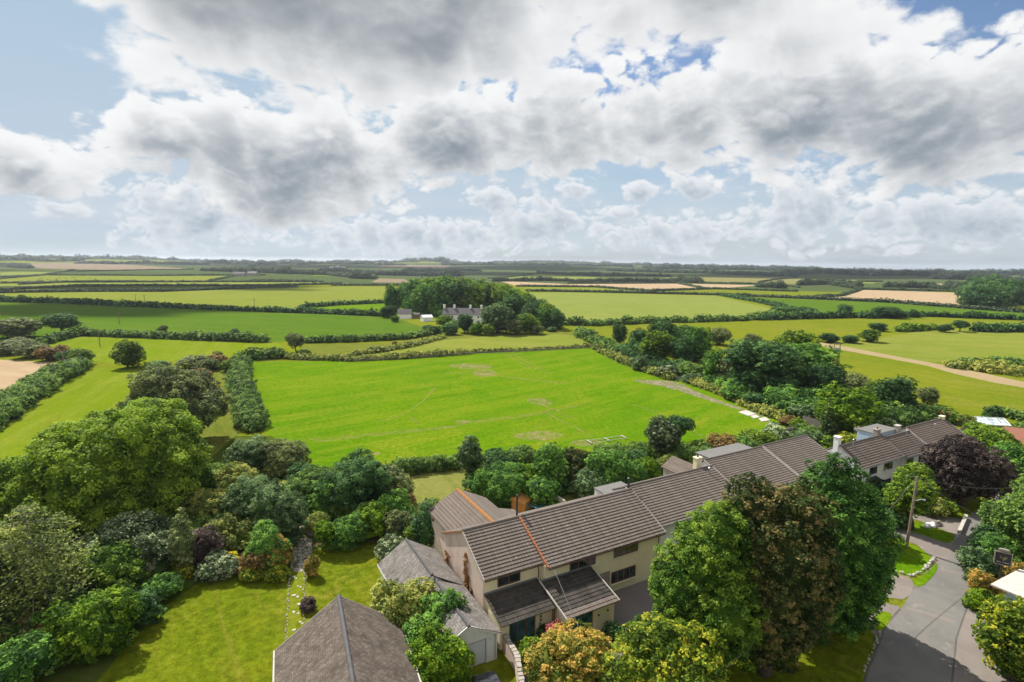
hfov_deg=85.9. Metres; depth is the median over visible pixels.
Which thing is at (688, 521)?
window
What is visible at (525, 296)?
broadleaf tree
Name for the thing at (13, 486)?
broadleaf tree
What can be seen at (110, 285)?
hedge
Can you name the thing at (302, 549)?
garden path
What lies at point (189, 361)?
bush
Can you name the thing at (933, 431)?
semi detached house
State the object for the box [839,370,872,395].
broadleaf tree
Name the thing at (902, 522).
shrub
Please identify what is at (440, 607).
shrub
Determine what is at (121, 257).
woodland
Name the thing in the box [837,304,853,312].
broadleaf tree
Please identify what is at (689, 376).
bush
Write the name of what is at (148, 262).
woodland
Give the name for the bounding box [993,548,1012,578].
pub sign
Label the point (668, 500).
terraced house
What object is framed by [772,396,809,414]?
bush
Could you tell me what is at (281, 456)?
shrub
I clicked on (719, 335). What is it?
broadleaf tree
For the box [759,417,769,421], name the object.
concrete slab
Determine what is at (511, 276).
hedge
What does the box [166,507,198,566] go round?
columnar conifer
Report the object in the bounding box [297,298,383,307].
hedge
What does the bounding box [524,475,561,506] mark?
shrub
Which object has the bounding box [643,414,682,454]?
tree
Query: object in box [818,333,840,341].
broadleaf tree
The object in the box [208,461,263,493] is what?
shrub
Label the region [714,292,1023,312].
hedge
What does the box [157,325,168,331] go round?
hawthorn tree
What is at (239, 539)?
shrub
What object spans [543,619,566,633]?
shrub
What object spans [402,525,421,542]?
shrub
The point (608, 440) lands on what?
timber frame
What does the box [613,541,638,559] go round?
window
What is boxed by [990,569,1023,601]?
roadside building
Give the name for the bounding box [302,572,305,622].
stone edging
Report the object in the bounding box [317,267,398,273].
woodland
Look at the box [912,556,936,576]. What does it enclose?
stone edging
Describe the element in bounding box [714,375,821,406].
thicket
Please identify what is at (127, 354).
field tree
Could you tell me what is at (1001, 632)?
broadleaf tree
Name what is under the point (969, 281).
woodland
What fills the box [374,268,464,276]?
woodland
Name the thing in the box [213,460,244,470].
broadleaf tree
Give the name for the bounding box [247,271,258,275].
farm building
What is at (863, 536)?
broadleaf tree
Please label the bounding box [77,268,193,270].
hedge
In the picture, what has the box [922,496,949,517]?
shrub
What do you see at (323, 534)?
shrub
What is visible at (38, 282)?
hedge
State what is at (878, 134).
sky
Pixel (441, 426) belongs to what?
wheel track
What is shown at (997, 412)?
bush
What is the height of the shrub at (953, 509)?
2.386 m
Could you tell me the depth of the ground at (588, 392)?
171.61 m
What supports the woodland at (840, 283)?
on the ground at (588, 392)
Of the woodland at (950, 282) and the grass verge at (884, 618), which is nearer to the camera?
the grass verge at (884, 618)
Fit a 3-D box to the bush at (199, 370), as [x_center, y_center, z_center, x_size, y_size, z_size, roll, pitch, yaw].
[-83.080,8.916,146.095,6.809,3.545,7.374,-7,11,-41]
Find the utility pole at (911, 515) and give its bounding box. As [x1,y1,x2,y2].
[905,476,925,547]
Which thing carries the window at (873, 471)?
in the semi detached house at (874, 451)
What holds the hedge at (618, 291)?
on the ground at (588, 392)
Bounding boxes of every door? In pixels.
[466,640,484,667]
[509,616,534,643]
[525,501,528,510]
[571,611,592,633]
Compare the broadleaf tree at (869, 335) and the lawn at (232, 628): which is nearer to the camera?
the lawn at (232, 628)
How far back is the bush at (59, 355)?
166.79 m
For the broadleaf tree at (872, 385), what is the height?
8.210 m
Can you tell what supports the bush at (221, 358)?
on the ground at (588, 392)
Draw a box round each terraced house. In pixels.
[427,488,665,649]
[594,465,737,563]
[661,443,802,493]
[761,435,844,481]
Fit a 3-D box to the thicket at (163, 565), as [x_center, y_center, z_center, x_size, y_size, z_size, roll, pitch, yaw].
[-38.157,19.875,70.713,9.963,6.358,34.970,-1,8,-8]
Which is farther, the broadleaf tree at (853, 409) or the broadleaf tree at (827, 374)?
the broadleaf tree at (827, 374)
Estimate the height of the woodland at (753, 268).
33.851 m
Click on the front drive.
(636, 598)
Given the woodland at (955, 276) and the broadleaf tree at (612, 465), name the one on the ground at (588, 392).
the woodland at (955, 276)
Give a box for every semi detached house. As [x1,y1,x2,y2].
[826,424,904,501]
[885,424,926,466]
[901,415,966,453]
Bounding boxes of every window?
[497,570,520,587]
[569,554,596,570]
[610,564,635,585]
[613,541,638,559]
[675,521,688,532]
[869,465,877,475]
[884,460,892,471]
[907,456,913,464]
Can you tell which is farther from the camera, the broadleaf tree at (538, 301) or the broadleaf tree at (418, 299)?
the broadleaf tree at (418, 299)
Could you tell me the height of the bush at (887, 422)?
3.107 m
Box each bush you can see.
[0,337,36,343]
[0,341,22,355]
[10,342,49,357]
[32,344,70,360]
[53,350,73,361]
[142,360,172,367]
[174,354,209,368]
[188,368,213,378]
[194,357,219,368]
[208,353,228,366]
[212,351,222,354]
[218,359,232,371]
[295,348,310,353]
[390,315,399,321]
[422,325,440,332]
[435,314,452,323]
[442,323,458,334]
[469,321,482,334]
[480,324,494,335]
[529,324,544,333]
[546,327,556,331]
[628,355,648,369]
[655,364,677,375]
[674,360,704,375]
[680,373,703,380]
[702,374,724,383]
[706,432,737,447]
[719,385,747,399]
[733,435,752,445]
[736,428,775,443]
[741,392,770,405]
[754,311,774,315]
[760,421,791,438]
[768,306,799,311]
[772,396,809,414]
[778,415,795,424]
[782,425,796,433]
[787,402,815,418]
[789,416,808,427]
[792,430,822,442]
[809,397,823,406]
[815,435,833,449]
[834,431,856,443]
[872,417,897,427]
[892,418,917,427]
[937,410,951,421]
[949,413,961,424]
[956,414,977,425]
[962,421,983,428]
[981,404,1005,418]
[1010,421,1023,427]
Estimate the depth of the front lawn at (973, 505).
73.51 m
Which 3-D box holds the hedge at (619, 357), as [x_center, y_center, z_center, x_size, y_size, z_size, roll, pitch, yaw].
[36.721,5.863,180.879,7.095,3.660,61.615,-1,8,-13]
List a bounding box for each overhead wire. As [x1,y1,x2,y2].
[713,477,916,678]
[917,476,999,488]
[919,478,975,514]
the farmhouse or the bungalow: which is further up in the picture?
the farmhouse
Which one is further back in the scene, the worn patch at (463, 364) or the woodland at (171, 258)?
the woodland at (171, 258)
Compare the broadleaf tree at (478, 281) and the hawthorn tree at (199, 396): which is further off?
the broadleaf tree at (478, 281)
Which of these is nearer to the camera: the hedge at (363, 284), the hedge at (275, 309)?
the hedge at (275, 309)
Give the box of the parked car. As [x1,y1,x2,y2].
[472,670,499,681]
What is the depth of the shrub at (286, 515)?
60.88 m
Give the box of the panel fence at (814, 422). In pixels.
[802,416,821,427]
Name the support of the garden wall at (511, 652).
on the front garden
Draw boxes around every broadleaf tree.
[0,455,77,538]
[0,501,113,649]
[11,396,214,539]
[175,456,215,507]
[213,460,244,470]
[379,305,395,317]
[383,283,403,315]
[400,278,422,308]
[400,281,410,306]
[405,282,432,314]
[414,276,441,291]
[423,280,454,315]
[435,274,453,283]
[440,281,468,307]
[447,276,474,285]
[456,313,473,332]
[457,283,485,307]
[467,279,488,287]
[479,281,499,309]
[480,302,514,333]
[491,283,513,304]
[502,295,523,319]
[503,287,523,298]
[504,319,522,334]
[515,313,539,333]
[516,290,535,310]
[516,301,539,317]
[521,618,617,681]
[525,297,547,307]
[531,441,569,483]
[535,307,549,328]
[538,302,558,316]
[546,308,565,329]
[560,446,591,479]
[582,446,633,484]
[597,610,732,681]
[612,323,628,343]
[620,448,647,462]
[628,327,646,343]
[637,330,675,356]
[646,319,682,353]
[647,499,773,672]
[667,334,694,361]
[668,414,695,440]
[674,326,714,361]
[678,324,694,335]
[699,346,723,375]
[708,326,732,344]
[714,358,743,380]
[717,472,849,677]
[721,338,807,392]
[745,333,761,342]
[771,329,822,349]
[784,451,907,646]
[786,342,852,388]
[805,362,847,395]
[813,380,886,432]
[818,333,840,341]
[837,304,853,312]
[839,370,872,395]
[839,542,898,635]
[841,335,860,342]
[857,329,881,341]
[864,378,883,398]
[864,497,896,534]
[867,323,888,330]
[868,374,918,407]
[869,306,907,317]
[881,461,940,529]
[909,309,920,317]
[916,386,940,404]
[919,434,1021,506]
[935,324,954,331]
[949,320,971,331]
[963,423,1023,446]
[970,593,1023,681]
[977,499,1004,532]
[987,440,1023,487]
[989,473,1023,561]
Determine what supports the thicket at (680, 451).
on the ground at (588, 392)
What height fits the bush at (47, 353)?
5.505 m
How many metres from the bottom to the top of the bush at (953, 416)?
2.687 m
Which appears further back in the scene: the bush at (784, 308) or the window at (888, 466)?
the bush at (784, 308)
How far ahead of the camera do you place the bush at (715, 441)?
93.16 m
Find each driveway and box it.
[865,603,899,634]
[882,575,913,598]
[894,529,955,563]
[898,512,961,534]
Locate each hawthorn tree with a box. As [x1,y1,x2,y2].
[115,365,236,436]
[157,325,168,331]
[284,332,305,351]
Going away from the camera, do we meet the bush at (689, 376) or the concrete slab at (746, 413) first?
the concrete slab at (746, 413)
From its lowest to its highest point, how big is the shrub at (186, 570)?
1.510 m
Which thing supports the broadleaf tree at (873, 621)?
on the front garden
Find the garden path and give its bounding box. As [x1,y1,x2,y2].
[291,537,311,571]
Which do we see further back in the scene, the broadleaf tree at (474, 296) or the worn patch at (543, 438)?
the broadleaf tree at (474, 296)
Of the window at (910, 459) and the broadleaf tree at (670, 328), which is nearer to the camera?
the window at (910, 459)
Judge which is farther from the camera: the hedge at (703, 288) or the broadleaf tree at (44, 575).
the hedge at (703, 288)
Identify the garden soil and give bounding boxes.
[308,532,389,546]
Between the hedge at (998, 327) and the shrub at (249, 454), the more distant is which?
the hedge at (998, 327)
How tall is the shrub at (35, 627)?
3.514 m
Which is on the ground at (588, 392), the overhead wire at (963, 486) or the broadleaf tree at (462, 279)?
the broadleaf tree at (462, 279)
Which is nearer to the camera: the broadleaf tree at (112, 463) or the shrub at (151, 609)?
the shrub at (151, 609)
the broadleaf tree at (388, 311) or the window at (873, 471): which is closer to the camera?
the window at (873, 471)
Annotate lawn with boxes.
[97,566,286,681]
[296,541,380,630]
[405,469,588,511]
[882,541,930,575]
[911,524,954,542]
[947,497,991,518]
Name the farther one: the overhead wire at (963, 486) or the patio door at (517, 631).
the overhead wire at (963, 486)
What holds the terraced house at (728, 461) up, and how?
on the ground at (588, 392)
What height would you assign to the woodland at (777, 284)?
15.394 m
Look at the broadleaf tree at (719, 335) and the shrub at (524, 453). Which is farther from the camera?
the broadleaf tree at (719, 335)
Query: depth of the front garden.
44.10 m
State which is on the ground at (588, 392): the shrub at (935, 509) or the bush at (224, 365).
the bush at (224, 365)
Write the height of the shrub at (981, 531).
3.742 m
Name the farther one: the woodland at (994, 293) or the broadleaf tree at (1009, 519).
the woodland at (994, 293)
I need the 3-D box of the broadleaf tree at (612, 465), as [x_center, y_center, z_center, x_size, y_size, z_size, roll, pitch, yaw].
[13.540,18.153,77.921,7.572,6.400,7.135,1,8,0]
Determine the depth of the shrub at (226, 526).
60.70 m
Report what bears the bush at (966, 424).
on the ground at (588, 392)
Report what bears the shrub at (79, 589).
on the ground at (588, 392)
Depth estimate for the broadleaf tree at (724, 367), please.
144.05 m
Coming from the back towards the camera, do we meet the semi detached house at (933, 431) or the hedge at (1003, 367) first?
the hedge at (1003, 367)
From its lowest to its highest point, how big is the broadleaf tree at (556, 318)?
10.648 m
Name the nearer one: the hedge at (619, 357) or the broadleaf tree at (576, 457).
the broadleaf tree at (576, 457)
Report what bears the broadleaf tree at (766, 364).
on the ground at (588, 392)
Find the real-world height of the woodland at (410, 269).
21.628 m
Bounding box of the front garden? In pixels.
[494,485,1011,681]
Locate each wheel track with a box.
[313,406,575,439]
[322,415,531,440]
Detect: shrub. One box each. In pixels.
[0,628,63,681]
[1,599,53,641]
[38,579,94,606]
[40,584,144,666]
[69,537,149,594]
[74,509,176,571]
[122,586,167,625]
[137,572,184,602]
[164,563,195,578]
[176,487,228,522]
[188,524,225,565]
[193,548,239,582]
[203,512,238,547]
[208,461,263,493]
[219,474,284,520]
[222,434,269,474]
[228,551,239,558]
[234,534,251,548]
[236,548,270,574]
[238,565,264,582]
[243,519,293,571]
[248,486,309,547]
[258,437,312,482]
[263,563,292,582]
[264,534,294,566]
[281,464,329,506]
[285,461,315,480]
[299,596,317,612]
[303,510,330,532]
[303,554,320,576]
[305,475,339,518]
[312,518,337,550]
[318,447,395,516]
[328,504,354,520]
[330,512,368,551]
[354,499,389,537]
[369,576,436,633]
[372,464,414,500]
[373,533,403,560]
[376,488,416,529]
[384,509,414,541]
[401,490,415,505]
[401,613,442,648]
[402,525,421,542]
[405,622,476,681]
[408,587,470,626]
[409,497,439,546]
[455,434,484,477]
[472,464,497,500]
[482,447,517,469]
[485,470,525,507]
[506,444,535,465]
[512,462,538,491]
[518,636,539,667]
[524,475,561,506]
[535,623,546,636]
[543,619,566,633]
[565,466,606,496]
[592,441,628,452]
[602,620,623,641]
[621,461,648,483]
[623,441,657,457]
[633,455,660,479]
[656,454,677,469]
[869,478,897,508]
[889,509,908,529]
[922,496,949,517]
[939,500,960,515]
[954,546,1005,581]
[961,587,993,612]
[965,568,1005,599]
[966,524,998,551]
[979,531,1023,567]
[993,561,1023,580]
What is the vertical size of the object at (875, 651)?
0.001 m
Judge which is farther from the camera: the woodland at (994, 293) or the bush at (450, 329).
the woodland at (994, 293)
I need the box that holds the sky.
[0,0,1023,269]
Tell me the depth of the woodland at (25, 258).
2481.03 m
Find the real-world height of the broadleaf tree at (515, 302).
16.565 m
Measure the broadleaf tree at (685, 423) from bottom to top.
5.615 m
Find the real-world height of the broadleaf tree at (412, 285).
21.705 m
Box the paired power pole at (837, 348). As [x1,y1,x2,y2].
[833,343,841,361]
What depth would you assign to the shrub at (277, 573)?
55.02 m
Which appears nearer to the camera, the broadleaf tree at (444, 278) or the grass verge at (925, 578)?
the grass verge at (925, 578)
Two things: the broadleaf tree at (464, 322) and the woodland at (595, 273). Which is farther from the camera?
the woodland at (595, 273)
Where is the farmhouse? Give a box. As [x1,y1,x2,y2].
[442,304,482,323]
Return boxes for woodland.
[0,254,147,259]
[0,255,85,261]
[0,262,33,267]
[73,260,210,264]
[127,255,305,262]
[199,267,234,271]
[208,259,406,264]
[231,265,294,273]
[263,268,351,276]
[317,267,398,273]
[328,259,418,262]
[348,270,378,278]
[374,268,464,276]
[401,256,459,263]
[405,267,481,271]
[441,261,633,266]
[459,259,598,263]
[492,276,595,281]
[535,270,670,276]
[593,277,670,281]
[599,261,817,267]
[607,268,799,276]
[642,264,881,270]
[668,274,704,283]
[702,266,809,270]
[754,280,787,288]
[781,268,871,275]
[796,276,863,288]
[814,267,1023,271]
[869,269,1023,274]
[872,269,941,276]
[882,279,964,289]
[929,270,1023,280]
[945,280,965,284]
[950,273,1023,294]
[955,278,1023,307]
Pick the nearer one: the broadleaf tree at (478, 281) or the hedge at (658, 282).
the broadleaf tree at (478, 281)
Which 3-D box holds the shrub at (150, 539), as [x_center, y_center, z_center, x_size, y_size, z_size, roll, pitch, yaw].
[-38.816,21.143,56.303,10.033,7.293,8.817,1,8,0]
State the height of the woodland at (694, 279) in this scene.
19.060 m
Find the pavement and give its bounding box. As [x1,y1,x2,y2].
[950,607,1023,681]
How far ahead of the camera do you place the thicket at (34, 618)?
45.23 m
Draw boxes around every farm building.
[232,272,246,276]
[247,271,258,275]
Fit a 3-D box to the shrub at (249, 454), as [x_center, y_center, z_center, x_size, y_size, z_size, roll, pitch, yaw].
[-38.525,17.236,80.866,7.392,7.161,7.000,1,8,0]
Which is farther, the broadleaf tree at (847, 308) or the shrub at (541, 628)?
the broadleaf tree at (847, 308)
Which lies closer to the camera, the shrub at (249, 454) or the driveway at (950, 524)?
the driveway at (950, 524)
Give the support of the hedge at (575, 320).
on the ground at (588, 392)
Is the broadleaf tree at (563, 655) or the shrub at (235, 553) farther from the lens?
the shrub at (235, 553)
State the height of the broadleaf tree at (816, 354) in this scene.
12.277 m
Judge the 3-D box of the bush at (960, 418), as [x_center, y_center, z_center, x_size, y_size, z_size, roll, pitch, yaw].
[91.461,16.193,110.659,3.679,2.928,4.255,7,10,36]
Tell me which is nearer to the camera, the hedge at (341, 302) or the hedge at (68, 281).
the hedge at (341, 302)
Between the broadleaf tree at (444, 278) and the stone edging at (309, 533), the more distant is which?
the broadleaf tree at (444, 278)
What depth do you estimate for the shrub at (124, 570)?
51.18 m
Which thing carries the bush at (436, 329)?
on the ground at (588, 392)
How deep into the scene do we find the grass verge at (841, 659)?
44.75 m
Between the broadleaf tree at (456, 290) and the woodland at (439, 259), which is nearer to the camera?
the broadleaf tree at (456, 290)
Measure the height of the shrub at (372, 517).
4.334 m
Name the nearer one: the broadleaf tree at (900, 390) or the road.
the road
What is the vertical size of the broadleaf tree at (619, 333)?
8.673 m
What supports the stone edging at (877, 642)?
on the front garden
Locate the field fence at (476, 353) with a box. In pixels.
[354,346,589,360]
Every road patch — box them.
[906,606,955,622]
[939,569,963,574]
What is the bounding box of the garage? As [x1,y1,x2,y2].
[377,538,501,667]
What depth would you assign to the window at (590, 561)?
51.77 m
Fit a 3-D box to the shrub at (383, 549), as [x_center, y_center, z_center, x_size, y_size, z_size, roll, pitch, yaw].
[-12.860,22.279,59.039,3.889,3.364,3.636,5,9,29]
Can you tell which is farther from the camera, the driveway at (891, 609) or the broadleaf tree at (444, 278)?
the broadleaf tree at (444, 278)
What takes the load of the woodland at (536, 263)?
on the ground at (588, 392)
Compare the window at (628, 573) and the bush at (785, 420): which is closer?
the window at (628, 573)
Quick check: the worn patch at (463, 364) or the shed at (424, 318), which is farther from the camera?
the shed at (424, 318)
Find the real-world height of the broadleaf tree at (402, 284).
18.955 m
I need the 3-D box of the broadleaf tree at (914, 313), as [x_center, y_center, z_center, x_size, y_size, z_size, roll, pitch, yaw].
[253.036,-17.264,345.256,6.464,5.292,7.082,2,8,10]
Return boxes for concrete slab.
[738,410,754,415]
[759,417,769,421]
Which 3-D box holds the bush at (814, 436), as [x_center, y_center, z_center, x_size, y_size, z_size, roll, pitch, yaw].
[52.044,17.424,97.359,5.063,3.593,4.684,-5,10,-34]
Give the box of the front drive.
[523,579,659,681]
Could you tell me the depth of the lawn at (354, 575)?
55.91 m
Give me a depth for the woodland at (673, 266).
3086.18 m
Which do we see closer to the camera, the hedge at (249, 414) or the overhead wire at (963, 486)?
the overhead wire at (963, 486)
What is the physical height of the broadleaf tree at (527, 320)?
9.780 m
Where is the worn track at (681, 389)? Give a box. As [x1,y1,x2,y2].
[635,380,764,416]
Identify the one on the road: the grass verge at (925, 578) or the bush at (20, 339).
the grass verge at (925, 578)
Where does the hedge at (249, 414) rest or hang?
on the ground at (588, 392)
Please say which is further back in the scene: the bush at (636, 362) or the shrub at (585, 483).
the bush at (636, 362)
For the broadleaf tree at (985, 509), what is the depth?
64.13 m
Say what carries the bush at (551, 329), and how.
on the ground at (588, 392)
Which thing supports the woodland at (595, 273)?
on the ground at (588, 392)
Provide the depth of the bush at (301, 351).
181.07 m
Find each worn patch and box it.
[450,363,490,368]
[473,370,493,376]
[514,431,561,439]
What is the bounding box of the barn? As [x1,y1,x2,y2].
[397,309,411,318]
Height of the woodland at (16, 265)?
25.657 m
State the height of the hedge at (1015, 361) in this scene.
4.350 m
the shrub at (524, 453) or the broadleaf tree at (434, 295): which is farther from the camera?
the broadleaf tree at (434, 295)
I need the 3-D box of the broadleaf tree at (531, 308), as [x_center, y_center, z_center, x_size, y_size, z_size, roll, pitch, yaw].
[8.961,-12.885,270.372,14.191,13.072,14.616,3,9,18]
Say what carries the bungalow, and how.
on the ground at (588, 392)
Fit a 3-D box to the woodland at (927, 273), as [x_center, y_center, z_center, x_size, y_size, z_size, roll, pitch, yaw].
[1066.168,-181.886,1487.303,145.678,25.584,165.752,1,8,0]
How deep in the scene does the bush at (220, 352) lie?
179.50 m
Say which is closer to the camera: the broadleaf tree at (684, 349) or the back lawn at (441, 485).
the back lawn at (441, 485)
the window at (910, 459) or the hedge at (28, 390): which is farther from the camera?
the hedge at (28, 390)
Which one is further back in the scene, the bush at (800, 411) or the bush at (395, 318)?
the bush at (395, 318)
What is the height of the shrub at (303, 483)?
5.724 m
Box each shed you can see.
[412,313,419,318]
[420,314,432,321]
[510,492,531,512]
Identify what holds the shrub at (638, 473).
on the back lawn at (441, 485)
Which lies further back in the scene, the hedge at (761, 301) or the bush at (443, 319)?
the hedge at (761, 301)
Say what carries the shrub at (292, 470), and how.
on the ground at (588, 392)
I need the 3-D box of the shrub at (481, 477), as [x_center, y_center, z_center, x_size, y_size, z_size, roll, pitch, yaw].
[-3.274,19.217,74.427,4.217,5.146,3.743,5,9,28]
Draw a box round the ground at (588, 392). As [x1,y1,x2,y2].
[0,258,1023,681]
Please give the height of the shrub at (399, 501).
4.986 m
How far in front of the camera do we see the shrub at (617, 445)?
87.58 m
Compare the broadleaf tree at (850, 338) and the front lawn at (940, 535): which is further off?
the broadleaf tree at (850, 338)
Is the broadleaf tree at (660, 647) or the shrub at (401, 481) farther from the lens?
the shrub at (401, 481)
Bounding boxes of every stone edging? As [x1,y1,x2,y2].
[284,575,290,640]
[298,526,313,535]
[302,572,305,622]
[863,630,881,671]
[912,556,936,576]
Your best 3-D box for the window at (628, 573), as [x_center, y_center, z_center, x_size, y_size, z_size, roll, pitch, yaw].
[11.063,23.175,54.468,3.220,1.340,0.210,-4,9,-29]
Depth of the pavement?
45.14 m
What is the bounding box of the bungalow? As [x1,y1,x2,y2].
[272,594,421,681]
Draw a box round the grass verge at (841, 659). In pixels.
[762,625,872,681]
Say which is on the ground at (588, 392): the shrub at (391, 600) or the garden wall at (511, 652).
the shrub at (391, 600)
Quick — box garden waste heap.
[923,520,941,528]
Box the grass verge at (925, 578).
[913,564,937,586]
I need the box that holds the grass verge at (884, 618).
[875,611,891,630]
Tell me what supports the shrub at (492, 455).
on the ground at (588, 392)
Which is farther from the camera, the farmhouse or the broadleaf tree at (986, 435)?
the farmhouse
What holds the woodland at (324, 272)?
on the ground at (588, 392)
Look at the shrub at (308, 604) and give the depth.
50.36 m
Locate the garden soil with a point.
(373, 539)
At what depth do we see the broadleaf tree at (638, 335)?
196.91 m
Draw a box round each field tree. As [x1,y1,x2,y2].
[0,317,41,337]
[37,312,84,330]
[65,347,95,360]
[108,339,146,367]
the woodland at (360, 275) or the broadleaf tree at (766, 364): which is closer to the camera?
the broadleaf tree at (766, 364)
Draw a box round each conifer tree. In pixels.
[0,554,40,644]
[817,398,839,436]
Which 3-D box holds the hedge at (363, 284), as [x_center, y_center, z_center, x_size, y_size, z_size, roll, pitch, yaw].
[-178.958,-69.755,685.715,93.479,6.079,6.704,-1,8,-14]
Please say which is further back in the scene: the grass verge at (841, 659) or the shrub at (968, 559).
the shrub at (968, 559)
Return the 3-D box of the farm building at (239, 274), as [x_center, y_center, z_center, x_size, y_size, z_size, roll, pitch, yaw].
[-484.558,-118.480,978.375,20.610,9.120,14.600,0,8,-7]
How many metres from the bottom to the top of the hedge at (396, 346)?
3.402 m
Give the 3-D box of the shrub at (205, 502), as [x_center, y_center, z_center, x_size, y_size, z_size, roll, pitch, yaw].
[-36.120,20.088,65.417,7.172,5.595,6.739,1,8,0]
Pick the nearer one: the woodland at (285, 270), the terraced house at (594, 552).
the terraced house at (594, 552)
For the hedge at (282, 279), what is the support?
on the ground at (588, 392)
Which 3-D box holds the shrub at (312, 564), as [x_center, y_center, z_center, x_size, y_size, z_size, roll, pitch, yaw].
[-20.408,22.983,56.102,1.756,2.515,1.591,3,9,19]
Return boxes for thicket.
[0,571,94,657]
[141,461,262,579]
[194,480,298,567]
[462,451,662,506]
[615,338,702,376]
[652,422,821,461]
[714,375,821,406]
[818,400,958,425]
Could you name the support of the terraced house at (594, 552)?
on the ground at (588, 392)
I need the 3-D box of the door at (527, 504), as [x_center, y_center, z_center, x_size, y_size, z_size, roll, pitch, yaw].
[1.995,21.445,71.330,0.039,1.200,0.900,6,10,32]
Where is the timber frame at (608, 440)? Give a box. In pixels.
[586,435,626,442]
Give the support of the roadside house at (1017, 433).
on the ground at (588, 392)
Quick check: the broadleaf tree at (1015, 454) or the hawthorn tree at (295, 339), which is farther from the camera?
the hawthorn tree at (295, 339)
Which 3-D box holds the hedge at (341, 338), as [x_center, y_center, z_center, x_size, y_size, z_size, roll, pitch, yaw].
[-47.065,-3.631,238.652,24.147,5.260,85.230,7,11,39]
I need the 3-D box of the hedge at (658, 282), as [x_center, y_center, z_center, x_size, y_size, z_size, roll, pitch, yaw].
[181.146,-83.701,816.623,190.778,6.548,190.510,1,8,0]
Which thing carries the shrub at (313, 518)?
on the garden soil
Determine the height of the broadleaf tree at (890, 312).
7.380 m
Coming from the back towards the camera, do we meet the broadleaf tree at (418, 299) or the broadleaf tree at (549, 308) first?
the broadleaf tree at (418, 299)
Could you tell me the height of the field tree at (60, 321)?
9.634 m
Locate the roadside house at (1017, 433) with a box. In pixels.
[1002,427,1023,448]
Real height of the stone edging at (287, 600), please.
0.158 m
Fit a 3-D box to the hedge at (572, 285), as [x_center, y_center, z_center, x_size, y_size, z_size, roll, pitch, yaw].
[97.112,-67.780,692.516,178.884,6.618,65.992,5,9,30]
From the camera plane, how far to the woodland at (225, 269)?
1244.20 m
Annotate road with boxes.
[865,489,1013,681]
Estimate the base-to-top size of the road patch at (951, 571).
0.001 m
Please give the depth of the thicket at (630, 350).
179.21 m
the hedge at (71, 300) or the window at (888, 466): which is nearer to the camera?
the window at (888, 466)
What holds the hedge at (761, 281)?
on the ground at (588, 392)
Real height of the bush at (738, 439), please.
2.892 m
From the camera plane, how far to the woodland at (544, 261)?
5465.31 m
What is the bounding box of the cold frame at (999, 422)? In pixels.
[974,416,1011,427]
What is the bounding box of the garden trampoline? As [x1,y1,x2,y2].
[529,494,555,508]
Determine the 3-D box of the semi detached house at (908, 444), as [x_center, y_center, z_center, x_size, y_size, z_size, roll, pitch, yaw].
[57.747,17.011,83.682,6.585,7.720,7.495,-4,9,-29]
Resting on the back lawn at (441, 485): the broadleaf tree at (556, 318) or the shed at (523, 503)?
the shed at (523, 503)
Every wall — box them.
[502,633,524,681]
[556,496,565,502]
[957,514,967,534]
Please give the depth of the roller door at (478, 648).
43.93 m
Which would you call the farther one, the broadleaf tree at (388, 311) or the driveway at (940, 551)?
the broadleaf tree at (388, 311)
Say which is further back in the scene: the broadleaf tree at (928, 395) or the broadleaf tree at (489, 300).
the broadleaf tree at (489, 300)
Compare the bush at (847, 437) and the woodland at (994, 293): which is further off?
the woodland at (994, 293)
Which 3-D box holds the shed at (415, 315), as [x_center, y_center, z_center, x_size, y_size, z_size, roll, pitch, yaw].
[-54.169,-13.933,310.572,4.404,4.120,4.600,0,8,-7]
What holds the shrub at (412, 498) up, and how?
on the ground at (588, 392)
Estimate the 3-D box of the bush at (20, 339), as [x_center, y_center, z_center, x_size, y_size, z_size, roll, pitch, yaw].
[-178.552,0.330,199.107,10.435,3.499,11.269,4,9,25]
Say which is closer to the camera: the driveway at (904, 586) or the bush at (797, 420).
the driveway at (904, 586)
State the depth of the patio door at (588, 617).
47.49 m
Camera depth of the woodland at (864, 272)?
1654.55 m
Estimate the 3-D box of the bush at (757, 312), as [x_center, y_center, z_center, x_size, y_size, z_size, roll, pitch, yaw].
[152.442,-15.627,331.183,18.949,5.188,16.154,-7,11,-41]
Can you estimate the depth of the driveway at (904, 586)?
55.27 m
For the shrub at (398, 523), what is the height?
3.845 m
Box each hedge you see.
[0,269,76,278]
[0,274,36,276]
[0,279,136,283]
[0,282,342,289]
[0,294,120,305]
[0,356,93,430]
[18,280,323,284]
[36,326,271,344]
[46,273,265,275]
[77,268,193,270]
[118,299,381,316]
[207,275,233,280]
[221,353,271,432]
[236,346,292,359]
[252,279,317,280]
[284,348,472,361]
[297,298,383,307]
[304,319,456,343]
[330,283,400,285]
[345,334,446,355]
[383,454,463,475]
[468,343,593,352]
[487,273,537,278]
[515,284,652,291]
[525,288,714,294]
[563,308,796,325]
[568,281,702,286]
[572,326,619,351]
[589,342,677,380]
[650,287,797,291]
[681,281,801,287]
[683,377,786,418]
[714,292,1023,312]
[721,292,818,313]
[755,308,1023,320]
[757,277,797,282]
[797,287,949,298]
[892,321,937,331]
[942,358,1023,376]
[954,355,1023,365]
[968,321,1023,332]
[988,405,1023,420]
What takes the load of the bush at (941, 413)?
on the ground at (588, 392)

